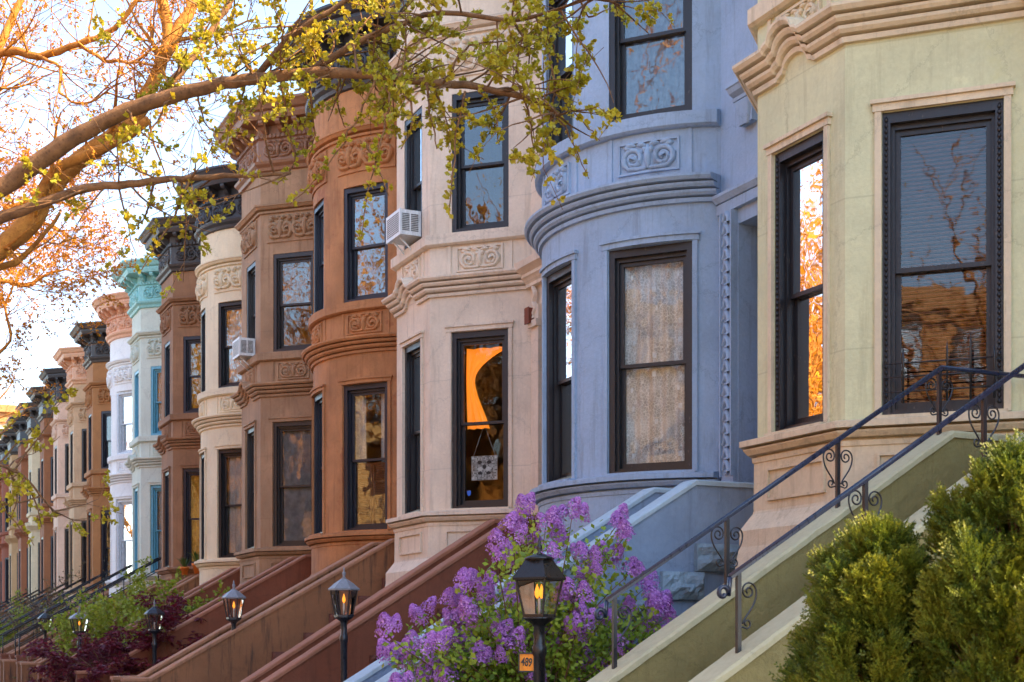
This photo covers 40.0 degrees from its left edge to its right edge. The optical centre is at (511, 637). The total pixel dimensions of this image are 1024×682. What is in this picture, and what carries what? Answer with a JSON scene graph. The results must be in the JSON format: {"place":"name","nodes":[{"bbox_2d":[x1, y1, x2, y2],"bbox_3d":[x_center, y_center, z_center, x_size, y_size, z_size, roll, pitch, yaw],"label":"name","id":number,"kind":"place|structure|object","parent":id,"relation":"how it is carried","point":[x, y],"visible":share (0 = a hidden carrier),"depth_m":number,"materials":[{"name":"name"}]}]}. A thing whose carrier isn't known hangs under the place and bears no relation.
{"place":"outdoors","nodes":[
{"label":"outdoors","id":0,"kind":"place"},
{"bbox_2d":[0,471,1,612],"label":"row house","id":1,"kind":"structure","parent":0,"point":[0,551],"depth_m":93.43,"materials":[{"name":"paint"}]},
{"bbox_2d":[0,561,1,602],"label":"window","id":2,"kind":"structure","parent":1,"relation":"in","point":[0,561],"depth_m":93.44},
{"bbox_2d":[0,506,1,536],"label":"window","id":3,"kind":"structure","parent":1,"relation":"in","point":[1,506],"depth_m":93.44,"materials":[{"name":"glass"}]},
{"bbox_2d":[0,440,8,614],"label":"row house","id":4,"kind":"structure","parent":0,"point":[4,546],"depth_m":89.06,"materials":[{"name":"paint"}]},
{"bbox_2d":[5,558,8,602],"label":"window","id":5,"kind":"structure","parent":4,"relation":"in","point":[6,559],"depth_m":89.05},
{"bbox_2d":[5,498,8,531],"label":"window","id":6,"kind":"structure","parent":4,"relation":"in","point":[6,499],"depth_m":89.05,"materials":[{"name":"black glass"}]},
{"bbox_2d":[0,429,17,619],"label":"row house","id":7,"kind":"structure","parent":0,"point":[8,437],"depth_m":84.06,"materials":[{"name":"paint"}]},
{"bbox_2d":[1,416,27,620],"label":"row house","id":8,"kind":"structure","parent":0,"point":[19,425],"depth_m":79.36,"materials":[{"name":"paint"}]},
{"bbox_2d":[1,386,52,632],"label":"row house","id":9,"kind":"structure","parent":0,"point":[46,531],"depth_m":69.94,"materials":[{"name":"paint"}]},
{"bbox_2d":[0,585,52,622],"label":"stair railing","id":10,"kind":"object","parent":9,"relation":"on","point":[33,596],"visible":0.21,"depth_m":67.82,"materials":[{"name":"black metal"}]},
{"bbox_2d":[41,537,42,594],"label":"window","id":11,"kind":"structure","parent":9,"relation":"in","point":[42,537],"depth_m":71.05,"materials":[{"name":"black glass"}]},
{"bbox_2d":[41,459,42,503],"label":"window","id":12,"kind":"structure","parent":9,"relation":"in","point":[42,459],"depth_m":71.05,"materials":[{"name":"black glass"}]},
{"bbox_2d":[51,536,52,592],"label":"window","id":13,"kind":"structure","parent":9,"relation":"in","point":[51,536],"depth_m":69.88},
{"bbox_2d":[51,457,52,502],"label":"window","id":14,"kind":"structure","parent":9,"relation":"in","point":[51,457],"depth_m":69.88,"materials":[{"name":"black glass"}]},
{"bbox_2d":[14,402,39,619],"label":"row house","id":15,"kind":"structure","parent":0,"point":[33,529],"depth_m":74.66,"materials":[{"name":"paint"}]},
{"bbox_2d":[0,589,39,616],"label":"stair railing","id":16,"kind":"object","parent":15,"relation":"on","point":[21,600],"visible":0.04,"depth_m":72.93,"materials":[{"name":"black metal"}]},
{"bbox_2d":[29,543,30,596],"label":"window","id":17,"kind":"structure","parent":15,"relation":"in","point":[30,543],"depth_m":75.76,"materials":[{"name":"black glass"}]},
{"bbox_2d":[38,542,39,595],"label":"window","id":18,"kind":"structure","parent":15,"relation":"in","point":[38,542],"depth_m":74.61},
{"bbox_2d":[38,468,39,510],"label":"window","id":19,"kind":"structure","parent":15,"relation":"in","point":[38,468],"depth_m":74.61,"materials":[{"name":"black glass"}]},
{"bbox_2d":[9,367,68,633],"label":"row house","id":20,"kind":"structure","parent":0,"point":[52,376],"depth_m":65.24,"materials":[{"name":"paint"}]},
{"bbox_2d":[0,581,68,624],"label":"stair railing","id":21,"kind":"object","parent":20,"relation":"on","point":[59,586],"visible":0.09,"depth_m":63.22,"materials":[{"name":"black metal"}]},
{"bbox_2d":[55,530,55,591],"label":"window","id":22,"kind":"structure","parent":20,"relation":"in","point":[55,530],"depth_m":66.34,"materials":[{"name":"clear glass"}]},
{"bbox_2d":[55,446,56,493],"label":"window","id":23,"kind":"structure","parent":20,"relation":"in","point":[56,446],"depth_m":66.34,"materials":[{"name":"black glass"}]},
{"bbox_2d":[65,529,68,589],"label":"window","id":24,"kind":"structure","parent":20,"relation":"in","point":[66,530],"depth_m":65.18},
{"bbox_2d":[65,444,68,492],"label":"window","id":25,"kind":"structure","parent":20,"relation":"in","point":[66,445],"depth_m":65.18,"materials":[{"name":"black glass"}]},
{"bbox_2d":[1,346,86,642],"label":"row house","id":26,"kind":"structure","parent":0,"point":[70,360],"depth_m":60.53,"materials":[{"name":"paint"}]},
{"bbox_2d":[0,576,86,630],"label":"stair railing","id":27,"kind":"object","parent":26,"relation":"on","point":[44,599],"visible":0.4,"depth_m":58.40,"materials":[{"name":"black metal"}]},
{"bbox_2d":[70,522,71,587],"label":"window","id":28,"kind":"structure","parent":26,"relation":"in","point":[70,522],"depth_m":61.67,"materials":[{"name":"black glass"}]},
{"bbox_2d":[70,431,72,482],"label":"window","id":29,"kind":"structure","parent":26,"relation":"in","point":[71,434],"depth_m":61.64,"materials":[{"name":"black glass"}]},
{"bbox_2d":[82,520,86,582],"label":"window","id":30,"kind":"structure","parent":26,"relation":"in","point":[84,523],"depth_m":60.52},
{"bbox_2d":[82,429,86,481],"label":"window","id":31,"kind":"structure","parent":26,"relation":"in","point":[84,431],"depth_m":60.52,"materials":[{"name":"black glass"}]},
{"bbox_2d":[0,321,110,652],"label":"row house","id":32,"kind":"structure","parent":0,"point":[95,389],"depth_m":55.82,"materials":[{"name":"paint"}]},
{"bbox_2d":[0,570,109,638],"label":"stair railing","id":33,"kind":"object","parent":32,"relation":"on","point":[62,595],"visible":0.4,"depth_m":53.53,"materials":[{"name":"black metal"}]},
{"bbox_2d":[89,513,89,583],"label":"window","id":34,"kind":"structure","parent":32,"relation":"in","point":[89,513],"depth_m":56.94,"materials":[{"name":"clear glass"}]},
{"bbox_2d":[89,414,90,469],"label":"window","id":35,"kind":"structure","parent":32,"relation":"in","point":[90,414],"depth_m":56.94,"materials":[{"name":"black glass"}]},
{"bbox_2d":[101,510,109,583],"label":"window","id":36,"kind":"structure","parent":32,"relation":"in","point":[104,528],"depth_m":55.82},
{"bbox_2d":[101,411,110,468],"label":"window","id":37,"kind":"structure","parent":32,"relation":"in","point":[104,414],"depth_m":55.81,"materials":[{"name":"black glass"}]},
{"bbox_2d":[0,257,160,681],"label":"row house","id":38,"kind":"structure","parent":0,"point":[142,464],"depth_m":46.59,"materials":[{"name":"paint"}]},
{"bbox_2d":[15,557,160,658],"bbox_3d":[-12.897,-0.953,44.487,5.221,3.286,1.160,0,0,-25],"label":"stair railing","id":39,"kind":"object","parent":38,"relation":"on","point":[80,600],"visible":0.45,"depth_m":44.18,"materials":[{"name":"black metal"}]},
{"bbox_2d":[135,488,137,573],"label":"window","id":40,"kind":"structure","parent":38,"relation":"in","point":[136,490],"depth_m":47.70,"materials":[{"name":"glass"}]},
{"bbox_2d":[135,370,138,437],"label":"window","id":41,"kind":"structure","parent":38,"relation":"in","point":[137,372],"depth_m":47.70,"materials":[{"name":"teal glass"}]},
{"bbox_2d":[151,485,160,572],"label":"window","id":42,"kind":"structure","parent":38,"relation":"in","point":[155,489],"depth_m":46.61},
{"bbox_2d":[151,366,160,434],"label":"window","id":43,"kind":"structure","parent":38,"relation":"in","point":[155,370],"depth_m":46.61,"materials":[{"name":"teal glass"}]},
{"bbox_2d":[0,0,337,404],"label":"sky","id":44,"kind":"structure","parent":0,"point":[48,346],"materials":[{"name":"white"}]},
{"bbox_2d":[36,163,310,681],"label":"row house","id":45,"kind":"structure","parent":0,"point":[217,423],"depth_m":37.74,"materials":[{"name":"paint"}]},
{"bbox_2d":[201,454,203,558],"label":"window","id":46,"kind":"structure","parent":45,"relation":"in","point":[202,457],"depth_m":38.92,"materials":[{"name":"black glass"}]},
{"bbox_2d":[201,309,204,391],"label":"window","id":47,"kind":"structure","parent":45,"relation":"in","point":[203,313],"depth_m":38.91,"materials":[{"name":"black glass"}]},
{"bbox_2d":[219,448,241,557],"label":"window","id":48,"kind":"structure","parent":45,"relation":"in","point":[234,455],"depth_m":37.78,"materials":[{"name":"glass"}]},
{"bbox_2d":[219,300,241,387],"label":"window","id":49,"kind":"structure","parent":45,"relation":"in","point":[234,308],"depth_m":37.78,"materials":[{"name":"black glass"}]},
{"bbox_2d":[240,0,541,681],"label":"row house","id":50,"kind":"structure","parent":0,"point":[462,289],"depth_m":23.11,"materials":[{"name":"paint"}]},
{"bbox_2d":[386,208,420,254],"bbox_3d":[-1.770,-6.831,24.032,0.570,0.742,0.674,0,0,-25],"label":"air conditioner","id":51,"kind":"object","parent":50,"relation":"attached to","point":[403,227],"visible":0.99,"depth_m":23.76,"materials":[{"name":"white plastic"}]},
{"bbox_2d":[405,341,419,513],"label":"window","id":52,"kind":"structure","parent":50,"relation":"in","point":[412,352],"depth_m":24.39,"materials":[{"name":"black glass"}]},
{"bbox_2d":[405,106,421,248],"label":"window","id":53,"kind":"structure","parent":50,"relation":"in","point":[413,145],"depth_m":24.39,"materials":[{"name":"black glass"}]},
{"bbox_2d":[452,328,507,507],"bbox_3d":[-0.440,-3.560,23.276,1.000,2.920,0.455,0,0,20],"label":"window","id":54,"kind":"structure","parent":50,"relation":"in","point":[476,358],"depth_m":23.25,"materials":[{"name":"black"}]},
{"bbox_2d":[452,87,508,232],"bbox_3d":[-0.469,-7.810,23.197,1.000,2.280,0.285,0,0,20],"label":"window","id":55,"kind":"structure","parent":50,"relation":"in","point":[459,192],"depth_m":23.21,"materials":[{"name":"black glass"}]},
{"bbox_2d":[471,430,496,480],"bbox_3d":[-0.458,-3.037,23.342,0.460,0.864,0.007,0,0,20],"label":"hanging poster","id":56,"kind":"object","parent":50,"relation":"hanging from","point":[483,467],"visible":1,"depth_m":23.34,"materials":[{"name":"paper"}]},
{"bbox_2d":[524,307,533,324],"bbox_3d":[0.273,-5.140,22.534,0.095,0.260,0.160,0,0,-25],"label":"junction box","id":57,"kind":"object","parent":50,"relation":"attached to","point":[527,315],"visible":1,"depth_m":22.48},
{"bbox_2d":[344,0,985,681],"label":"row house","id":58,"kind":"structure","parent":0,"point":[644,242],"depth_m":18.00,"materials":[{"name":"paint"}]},
{"bbox_2d":[547,263,570,481],"bbox_3d":[0.789,-3.560,19.270,0.285,2.920,0.914,0,0,-23],"label":"window","id":59,"kind":"structure","parent":58,"relation":"in","point":[559,282],"depth_m":19.56,"materials":[{"name":"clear glass"}]},
{"bbox_2d":[547,0,572,146],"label":"window","id":60,"kind":"structure","parent":58,"relation":"in","point":[563,46],"depth_m":19.52,"materials":[{"name":"black glass"}]},
{"bbox_2d":[609,241,691,473],"bbox_3d":[1.846,-3.560,18.230,1.128,2.920,0.329,0,0,25],"label":"window","id":61,"kind":"structure","parent":58,"relation":"in","point":[650,287],"depth_m":18.31,"materials":[{"name":"glass"}]},
{"bbox_2d":[609,0,691,121],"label":"window","id":62,"kind":"structure","parent":58,"relation":"in","point":[649,74],"depth_m":18.31,"materials":[{"name":"clear glass"}]},
{"bbox_2d":[587,0,1023,681],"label":"row house","id":63,"kind":"structure","parent":0,"point":[871,114],"depth_m":13.52,"materials":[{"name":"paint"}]},
{"bbox_2d":[775,130,822,431],"bbox_3d":[3.045,-3.560,14.329,0.303,2.920,0.860,0,0,-25],"label":"window","id":64,"kind":"structure","parent":63,"relation":"in","point":[798,168],"depth_m":14.53,"materials":[{"name":"clear glass"}]},
{"bbox_2d":[594,365,1023,668],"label":"stair railing","id":65,"kind":"object","parent":63,"relation":"on","point":[725,519],"visible":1,"depth_m":11.70,"materials":[{"name":"black metal"}]},
{"bbox_2d":[716,363,1023,652],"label":"stair railing","id":66,"kind":"object","parent":63,"relation":"on","point":[736,573],"visible":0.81,"depth_m":10.33,"materials":[{"name":"black metal"}]},
{"bbox_2d":[883,332,1001,402],"bbox_3d":[4.038,-2.535,13.236,1.078,0.630,0.021,0,0,21],"label":"window guard","id":67,"kind":"object","parent":63,"relation":"attached to","point":[970,358],"visible":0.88,"depth_m":13.20,"materials":[{"name":"black metal"}]},
{"bbox_2d":[882,98,1003,414],"bbox_3d":[4.111,-3.560,13.429,1.100,2.920,0.307,0,0,21],"label":"window","id":68,"kind":"structure","parent":63,"relation":"in","point":[988,114],"depth_m":13.48,"materials":[{"name":"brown wood"}]},
{"label":"ground","id":69,"kind":"structure","parent":0,"visible":0},
{"bbox_2d":[0,404,17,439],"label":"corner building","id":70,"kind":"structure","parent":69,"relation":"on","point":[3,410],"depth_m":114.00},
{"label":"sidewalk","id":71,"kind":"structure","parent":0,"visible":0},
{"bbox_2d":[0,0,172,408],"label":"bare tree","id":72,"kind":"object","parent":71,"relation":"on","point":[40,277],"visible":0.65,"depth_m":27.12,"materials":[{"name":"orange plant"}]},
{"bbox_2d":[0,0,326,279],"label":"bare tree","id":73,"kind":"object","parent":71,"relation":"on","point":[18,233],"visible":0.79,"depth_m":15.76,"materials":[{"name":"orange plant"}]},
{"bbox_2d":[0,0,673,546],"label":"ginkgo tree","id":74,"kind":"object","parent":71,"relation":"on","point":[262,78],"visible":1,"depth_m":11.08,"materials":[{"name":"green plant"}]},
{"label":"front yard","id":75,"kind":"structure","parent":0,"visible":0},
{"bbox_2d":[0,653,20,658],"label":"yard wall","id":76,"kind":"structure","parent":75,"relation":"on","point":[7,655],"depth_m":47.02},
{"bbox_2d":[15,655,42,661],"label":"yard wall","id":77,"kind":"structure","parent":75,"relation":"on","point":[18,659],"depth_m":42.55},
{"bbox_2d":[0,587,68,647],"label":"leafy shrub","id":78,"kind":"object","parent":75,"relation":"on","point":[6,638],"visible":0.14,"depth_m":57.20,"materials":[{"name":"green plant"}]},
{"bbox_2d":[0,342,69,435],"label":"bare tree","id":79,"kind":"object","parent":75,"relation":"on","point":[3,394],"visible":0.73,"depth_m":60.16,"materials":[{"name":"orange plant"}]},
{"bbox_2d":[37,608,51,649],"bbox_3d":[-13.253,0.380,39.977,0.405,2.440,0.442,0,0,-25],"label":"street lamp","id":80,"kind":"object","parent":75,"relation":"on","point":[44,615],"visible":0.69,"depth_m":39.91,"materials":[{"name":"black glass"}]},
{"bbox_2d":[0,554,109,651],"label":"leafy shrub","id":81,"kind":"object","parent":75,"relation":"on","point":[28,602],"visible":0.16,"depth_m":50.44,"materials":[{"name":"green plant"}]},
{"bbox_2d":[8,291,131,653],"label":"row house","id":82,"kind":"structure","parent":75,"relation":"on","point":[119,364],"depth_m":51.39,"materials":[{"name":"paint"}]},
{"bbox_2d":[0,565,131,652],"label":"stair railing","id":83,"kind":"object","parent":82,"relation":"on","point":[67,599],"visible":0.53,"depth_m":48.74,"materials":[{"name":"black metal"}]},
{"bbox_2d":[117,499,131,578],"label":"window","id":84,"kind":"structure","parent":82,"relation":"in","point":[124,526],"depth_m":51.43,"materials":[{"name":"glass"}]},
{"bbox_2d":[117,390,131,453],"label":"window","id":85,"kind":"structure","parent":82,"relation":"in","point":[124,398],"depth_m":51.43,"materials":[{"name":"white glass"}]},
{"bbox_2d":[69,606,88,667],"bbox_3d":[-10.450,0.420,34.010,0.478,2.360,0.521,0,0,-25],"label":"street lamp","id":86,"kind":"object","parent":75,"relation":"on","point":[72,617],"visible":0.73,"depth_m":33.97,"materials":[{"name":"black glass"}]},
{"bbox_2d":[38,556,157,656],"bbox_3d":[-11.002,-0.184,38.804,3.879,4.181,4.350,0,0,14],"label":"leafy shrub","id":87,"kind":"object","parent":75,"relation":"on","point":[65,631],"visible":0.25,"depth_m":38.19,"materials":[{"name":"green plant"}]},
{"bbox_2d":[16,214,200,681],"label":"row house","id":88,"kind":"structure","parent":75,"relation":"on","point":[177,445],"depth_m":41.97,"materials":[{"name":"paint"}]},
{"bbox_2d":[165,471,168,566],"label":"window","id":89,"kind":"structure","parent":88,"relation":"in","point":[167,473],"depth_m":43.09,"materials":[{"name":"black glass"}]},
{"bbox_2d":[165,341,169,416],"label":"window","id":90,"kind":"structure","parent":88,"relation":"in","point":[167,346],"depth_m":43.09,"materials":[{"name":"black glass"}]},
{"bbox_2d":[175,557,190,574],"bbox_3d":[-9.575,-2.084,41.205,0.702,0.528,0.653,0,0,-25],"label":"flower pot","id":91,"kind":"object","parent":88,"relation":"on","point":[184,569],"visible":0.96,"depth_m":41.14,"materials":[{"name":"ceramic"}]},
{"bbox_2d":[183,468,198,565],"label":"window","id":92,"kind":"structure","parent":88,"relation":"in","point":[190,475],"depth_m":42.02,"materials":[{"name":"glass"}]},
{"bbox_2d":[183,336,200,412],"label":"window","id":93,"kind":"structure","parent":88,"relation":"in","point":[191,344],"depth_m":42.02,"materials":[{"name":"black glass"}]},
{"bbox_2d":[186,551,198,573],"bbox_3d":[-8.977,-2.150,40.283,0.877,0.660,0.816,0,0,-25],"label":"flower pot","id":94,"kind":"object","parent":88,"relation":"on","point":[195,568],"visible":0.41,"depth_m":40.20,"materials":[{"name":"ceramic"}]},
{"bbox_2d":[19,591,210,681],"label":"maple tree","id":95,"kind":"object","parent":75,"relation":"on","point":[87,655],"visible":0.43,"depth_m":29.23,"materials":[{"name":"brown plant"}]},
{"bbox_2d":[60,566,230,646],"bbox_3d":[-7.714,0.080,32.137,4.532,3.404,4.719,0,0,42],"label":"leafy shrub","id":96,"kind":"object","parent":75,"relation":"on","point":[137,610],"visible":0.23,"depth_m":32.05,"materials":[{"name":"green plant"}]},
{"bbox_2d":[144,599,164,665],"bbox_3d":[-7.282,0.410,28.675,0.396,2.380,0.432,0,0,-25],"label":"street lamp","id":97,"kind":"object","parent":75,"relation":"on","point":[153,610],"visible":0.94,"depth_m":28.63,"materials":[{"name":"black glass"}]},
{"bbox_2d":[67,91,312,681],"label":"row house","id":98,"kind":"structure","parent":75,"relation":"on","point":[271,397],"depth_m":32.93,"materials":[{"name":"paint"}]},
{"bbox_2d":[232,337,254,370],"bbox_3d":[-6.349,-6.751,33.781,0.570,0.742,0.664,0,0,-25],"label":"air conditioner","id":99,"kind":"object","parent":98,"relation":"attached to","point":[243,349],"visible":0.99,"depth_m":33.50,"materials":[{"name":"white plastic"}]},
{"bbox_2d":[247,427,253,548],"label":"window","id":100,"kind":"structure","parent":98,"relation":"in","point":[250,433],"depth_m":34.15,"materials":[{"name":"black glass"}]},
{"bbox_2d":[247,262,254,338],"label":"window","id":101,"kind":"structure","parent":98,"relation":"in","point":[251,269],"depth_m":34.15,"materials":[{"name":"black glass"}]},
{"bbox_2d":[274,420,311,545],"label":"window","id":102,"kind":"structure","parent":98,"relation":"in","point":[293,439],"depth_m":32.98,"materials":[{"name":"glass"}]},
{"bbox_2d":[274,251,312,351],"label":"window","id":103,"kind":"structure","parent":98,"relation":"in","point":[293,272],"depth_m":32.95,"materials":[{"name":"black glass"}]},
{"bbox_2d":[221,581,245,630],"bbox_3d":[-4.893,0.300,24.766,0.396,2.600,0.432,0,0,-25],"label":"street lamp","id":104,"kind":"object","parent":75,"relation":"on","point":[233,593],"visible":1,"depth_m":24.73,"materials":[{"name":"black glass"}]},
{"bbox_2d":[110,0,502,681],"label":"row house","id":105,"kind":"structure","parent":75,"relation":"on","point":[350,356],"depth_m":27.86,"materials":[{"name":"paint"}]},
{"bbox_2d":[314,393,321,533],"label":"window","id":106,"kind":"structure","parent":105,"relation":"in","point":[318,399],"depth_m":29.45,"materials":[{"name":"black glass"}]},
{"bbox_2d":[314,199,323,312],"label":"window","id":107,"kind":"structure","parent":105,"relation":"in","point":[319,210],"depth_m":29.45,"materials":[{"name":"black glass"}]},
{"bbox_2d":[344,382,386,530],"bbox_3d":[-2.815,-3.560,28.032,1.051,2.920,0.329,0,0,28],"label":"window","id":108,"kind":"structure","parent":105,"relation":"in","point":[354,395],"depth_m":28.13,"materials":[{"name":"black wood"}]},
{"bbox_2d":[344,182,387,302],"bbox_3d":[-2.825,-7.810,28.013,1.051,2.280,0.285,0,0,28],"label":"window","id":109,"kind":"structure","parent":105,"relation":"in","point":[351,195],"depth_m":28.12,"materials":[{"name":"black wood"}]},
{"bbox_2d":[328,567,359,681],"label":"street lamp","id":110,"kind":"object","parent":75,"relation":"on","point":[343,584],"visible":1,"depth_m":19.20,"materials":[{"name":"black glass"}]},
{"bbox_2d":[374,491,677,681],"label":"lilac bush","id":111,"kind":"object","parent":75,"relation":"on","point":[452,649],"visible":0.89,"depth_m":13.98,"materials":[{"name":"purple plant"}]},
{"bbox_2d":[512,537,565,681],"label":"street lamp","id":112,"kind":"object","parent":75,"relation":"on","point":[539,566],"visible":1,"depth_m":12.67,"materials":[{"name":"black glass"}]},
{"bbox_2d":[518,652,533,671],"bbox_3d":[0.132,0.228,12.705,0.149,0.178,0.034,0,0,0],"label":"number plate","id":113,"kind":"object","parent":112,"relation":"attached to","point":[525,661],"visible":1,"depth_m":12.70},
{"bbox_2d":[768,508,976,681],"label":"conifer bush","id":114,"kind":"object","parent":75,"relation":"on","point":[859,603],"visible":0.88,"depth_m":6.61,"materials":[{"name":"green plant"}]},
{"bbox_2d":[907,428,1023,681],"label":"conifer bush","id":115,"kind":"object","parent":75,"relation":"on","point":[977,606],"visible":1,"depth_m":6.39,"materials":[{"name":"green plant"}]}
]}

